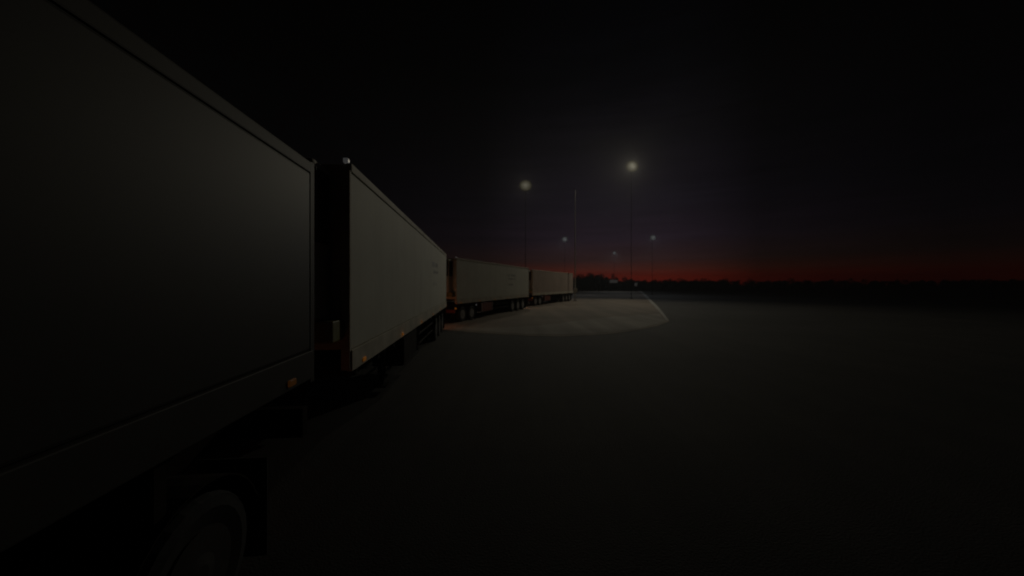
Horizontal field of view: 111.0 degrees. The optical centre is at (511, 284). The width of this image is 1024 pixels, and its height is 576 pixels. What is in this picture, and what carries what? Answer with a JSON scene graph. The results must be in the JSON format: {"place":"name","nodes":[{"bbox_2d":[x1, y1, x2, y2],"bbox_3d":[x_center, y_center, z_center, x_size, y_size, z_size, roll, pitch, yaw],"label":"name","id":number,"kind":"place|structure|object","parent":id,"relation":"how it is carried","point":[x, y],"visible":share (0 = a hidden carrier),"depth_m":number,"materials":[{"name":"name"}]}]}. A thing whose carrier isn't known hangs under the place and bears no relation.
{"place":"outdoors","nodes":[
{"label":"outdoors","id":0,"kind":"place"},
{"bbox_2d":[16,288,1023,575],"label":"asphalt yard","id":1,"kind":"structure","parent":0,"point":[726,434],"depth_m":5.08,"materials":[{"name":"black asphalt"}]},
{"bbox_2d":[0,0,313,575],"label":"box trailer","id":2,"kind":"object","parent":1,"relation":"on","point":[156,271],"visible":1,"depth_m":1.89,"materials":[{"name":"metal"}]},
{"bbox_2d":[292,158,446,392],"bbox_3d":[-4.189,0.320,11.926,2.600,4.180,15.500,0,0,-5],"label":"refrigerated trailer","id":3,"kind":"object","parent":1,"relation":"on","point":[380,301],"visible":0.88,"depth_m":5.69,"materials":[{"name":"metal"}]},
{"bbox_2d":[443,289,668,336],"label":"gravel apron","id":4,"kind":"object","parent":1,"relation":"on","point":[591,304],"visible":0.39,"depth_m":30.45,"materials":[{"name":"grey gravel"}]},
{"bbox_2d":[444,304,476,321],"bbox_3d":[-4.596,1.869,22.655,2.500,1.082,5.478,0,0,21],"label":"converter dolly","id":5,"kind":"object","parent":4,"relation":"on","point":[461,313],"visible":0.51,"depth_m":23.12,"materials":[{"name":"paint"}]},
{"bbox_2d":[446,257,528,311],"bbox_3d":[-2.147,0.320,29.097,2.600,4.180,15.200,0,0,21],"label":"refrigerated trailer","id":6,"kind":"object","parent":4,"relation":"on","point":[485,286],"visible":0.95,"depth_m":26.23,"materials":[{"name":"metal"}]},
{"bbox_2d":[520,180,531,267],"bbox_3d":[1.863,-5.966,48.428,1.664,16.752,0.730,0,0,0],"label":"yard light","id":7,"kind":"object","parent":4,"relation":"on","point":[525,185],"visible":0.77,"depth_m":48.15,"materials":[{"name":"grey metal"}]},
{"bbox_2d":[526,296,542,305],"bbox_3d":[1.141,1.869,39.860,2.500,1.082,6.178,0,0,27],"label":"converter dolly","id":8,"kind":"object","parent":4,"relation":"on","point":[534,301],"visible":0.41,"depth_m":40.46,"materials":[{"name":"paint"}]},
{"bbox_2d":[527,269,572,301],"bbox_3d":[4.542,0.320,46.562,2.600,4.180,15.750,0,0,27],"label":"refrigerated trailer","id":9,"kind":"object","parent":4,"relation":"on","point":[548,286],"visible":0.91,"depth_m":44.74,"materials":[{"name":"metal"}]},
{"bbox_2d":[454,314,665,333],"bbox_3d":[5.755,2.392,21.873,18.133,0.001,6.147,0,0,-31],"label":"gravel band","id":10,"kind":"object","parent":4,"relation":"on","point":[608,324],"visible":1,"depth_m":20.19,"materials":[{"name":"grey gravel"}]},
{"bbox_2d":[562,236,567,272],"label":"yard light","id":11,"kind":"object","parent":4,"relation":"on","point":[564,239],"visible":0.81,"depth_m":89.79,"materials":[{"name":"grey metal"}]},
{"bbox_2d":[573,190,576,300],"bbox_3d":[9.287,-5.800,51.627,0.500,16.300,0.700,0,0,0],"label":"tall pole","id":12,"kind":"object","parent":4,"relation":"on","point":[575,290],"visible":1,"depth_m":51.66,"materials":[{"name":"grey metal"}]},
{"bbox_2d":[573,276,586,290],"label":"tree","id":13,"kind":"object","parent":4,"relation":"on","point":[578,284],"visible":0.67,"depth_m":147.00,"materials":[{"name":"green plant"}]},
{"bbox_2d":[573,274,588,289],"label":"tree","id":14,"kind":"object","parent":4,"relation":"on","point":[582,281],"visible":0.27,"depth_m":150.47,"materials":[{"name":"green plant"}]},
{"bbox_2d":[583,273,595,289],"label":"tree","id":15,"kind":"object","parent":4,"relation":"on","point":[592,276],"visible":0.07,"depth_m":152.63,"materials":[{"name":"green plant"}]},
{"bbox_2d":[586,274,606,290],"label":"tree","id":16,"kind":"object","parent":4,"relation":"on","point":[589,280],"visible":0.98,"depth_m":145.81,"materials":[{"name":"green plant"}]},
{"bbox_2d":[593,275,608,289],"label":"tree","id":17,"kind":"object","parent":4,"relation":"on","point":[605,281],"visible":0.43,"depth_m":149.15,"materials":[{"name":"green plant"}]},
{"bbox_2d":[602,277,610,288],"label":"tree","id":18,"kind":"object","parent":4,"relation":"on","point":[607,283],"visible":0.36,"depth_m":153.55,"materials":[{"name":"green plant"}]},
{"bbox_2d":[609,273,618,289],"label":"tree","id":19,"kind":"object","parent":4,"relation":"on","point":[612,276],"visible":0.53,"depth_m":169.84,"materials":[{"name":"green plant"}]},
{"bbox_2d":[626,161,637,298],"bbox_3d":[20.463,-9.383,60.229,2.184,23.587,0.730,0,0,0],"label":"yard light","id":20,"kind":"object","parent":4,"relation":"on","point":[631,166],"visible":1,"depth_m":59.97,"materials":[{"name":"grey metal"}]},
{"bbox_2d":[638,290,667,319],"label":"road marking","id":21,"kind":"object","parent":4,"relation":"on","point":[656,306],"visible":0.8,"depth_m":40.59,"materials":[{"name":"white paint"}]},
{"bbox_2d":[621,277,636,288],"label":"tree","id":22,"kind":"object","parent":1,"relation":"on","point":[628,281],"visible":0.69,"depth_m":178.53,"materials":[{"name":"green plant"}]},
{"bbox_2d":[90,0,1023,285],"label":"sky","id":23,"kind":"structure","parent":0,"point":[773,140],"materials":[{"name":"black"}]},
{"bbox_2d":[619,286,1023,301],"bbox_3d":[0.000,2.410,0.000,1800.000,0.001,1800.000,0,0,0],"label":"ground","id":24,"kind":"structure","parent":0,"point":[1011,295],"depth_m":97.51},
{"bbox_2d":[641,280,655,287],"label":"tree","id":25,"kind":"object","parent":24,"relation":"on","point":[643,282],"visible":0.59,"depth_m":206.44,"materials":[{"name":"green plant"}]},
{"bbox_2d":[664,278,682,287],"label":"tree","id":26,"kind":"object","parent":24,"relation":"on","point":[675,282],"visible":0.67,"depth_m":187.04,"materials":[{"name":"green plant"}]},
{"bbox_2d":[677,278,688,286],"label":"tree","id":27,"kind":"object","parent":24,"relation":"on","point":[683,281],"visible":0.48,"depth_m":188.18,"materials":[{"name":"green plant"}]},
{"bbox_2d":[697,278,713,288],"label":"tree","id":28,"kind":"object","parent":24,"relation":"on","point":[708,282],"visible":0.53,"depth_m":196.62,"materials":[{"name":"green plant"}]},
{"bbox_2d":[742,278,756,286],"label":"tree","id":29,"kind":"object","parent":24,"relation":"on","point":[748,282],"visible":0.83,"depth_m":216.01,"materials":[{"name":"green plant"}]},
{"bbox_2d":[756,280,777,288],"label":"tree","id":30,"kind":"object","parent":24,"relation":"on","point":[768,282],"visible":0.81,"depth_m":184.69,"materials":[{"name":"green plant"}]},
{"bbox_2d":[781,278,799,288],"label":"tree","id":31,"kind":"object","parent":24,"relation":"on","point":[796,283],"visible":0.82,"depth_m":187.04,"materials":[{"name":"green plant"}]},
{"bbox_2d":[577,281,1023,289],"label":"scrub","id":32,"kind":"object","parent":24,"relation":"on","point":[886,287],"visible":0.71,"depth_m":174.72,"materials":[{"name":"green plant"}]}
]}

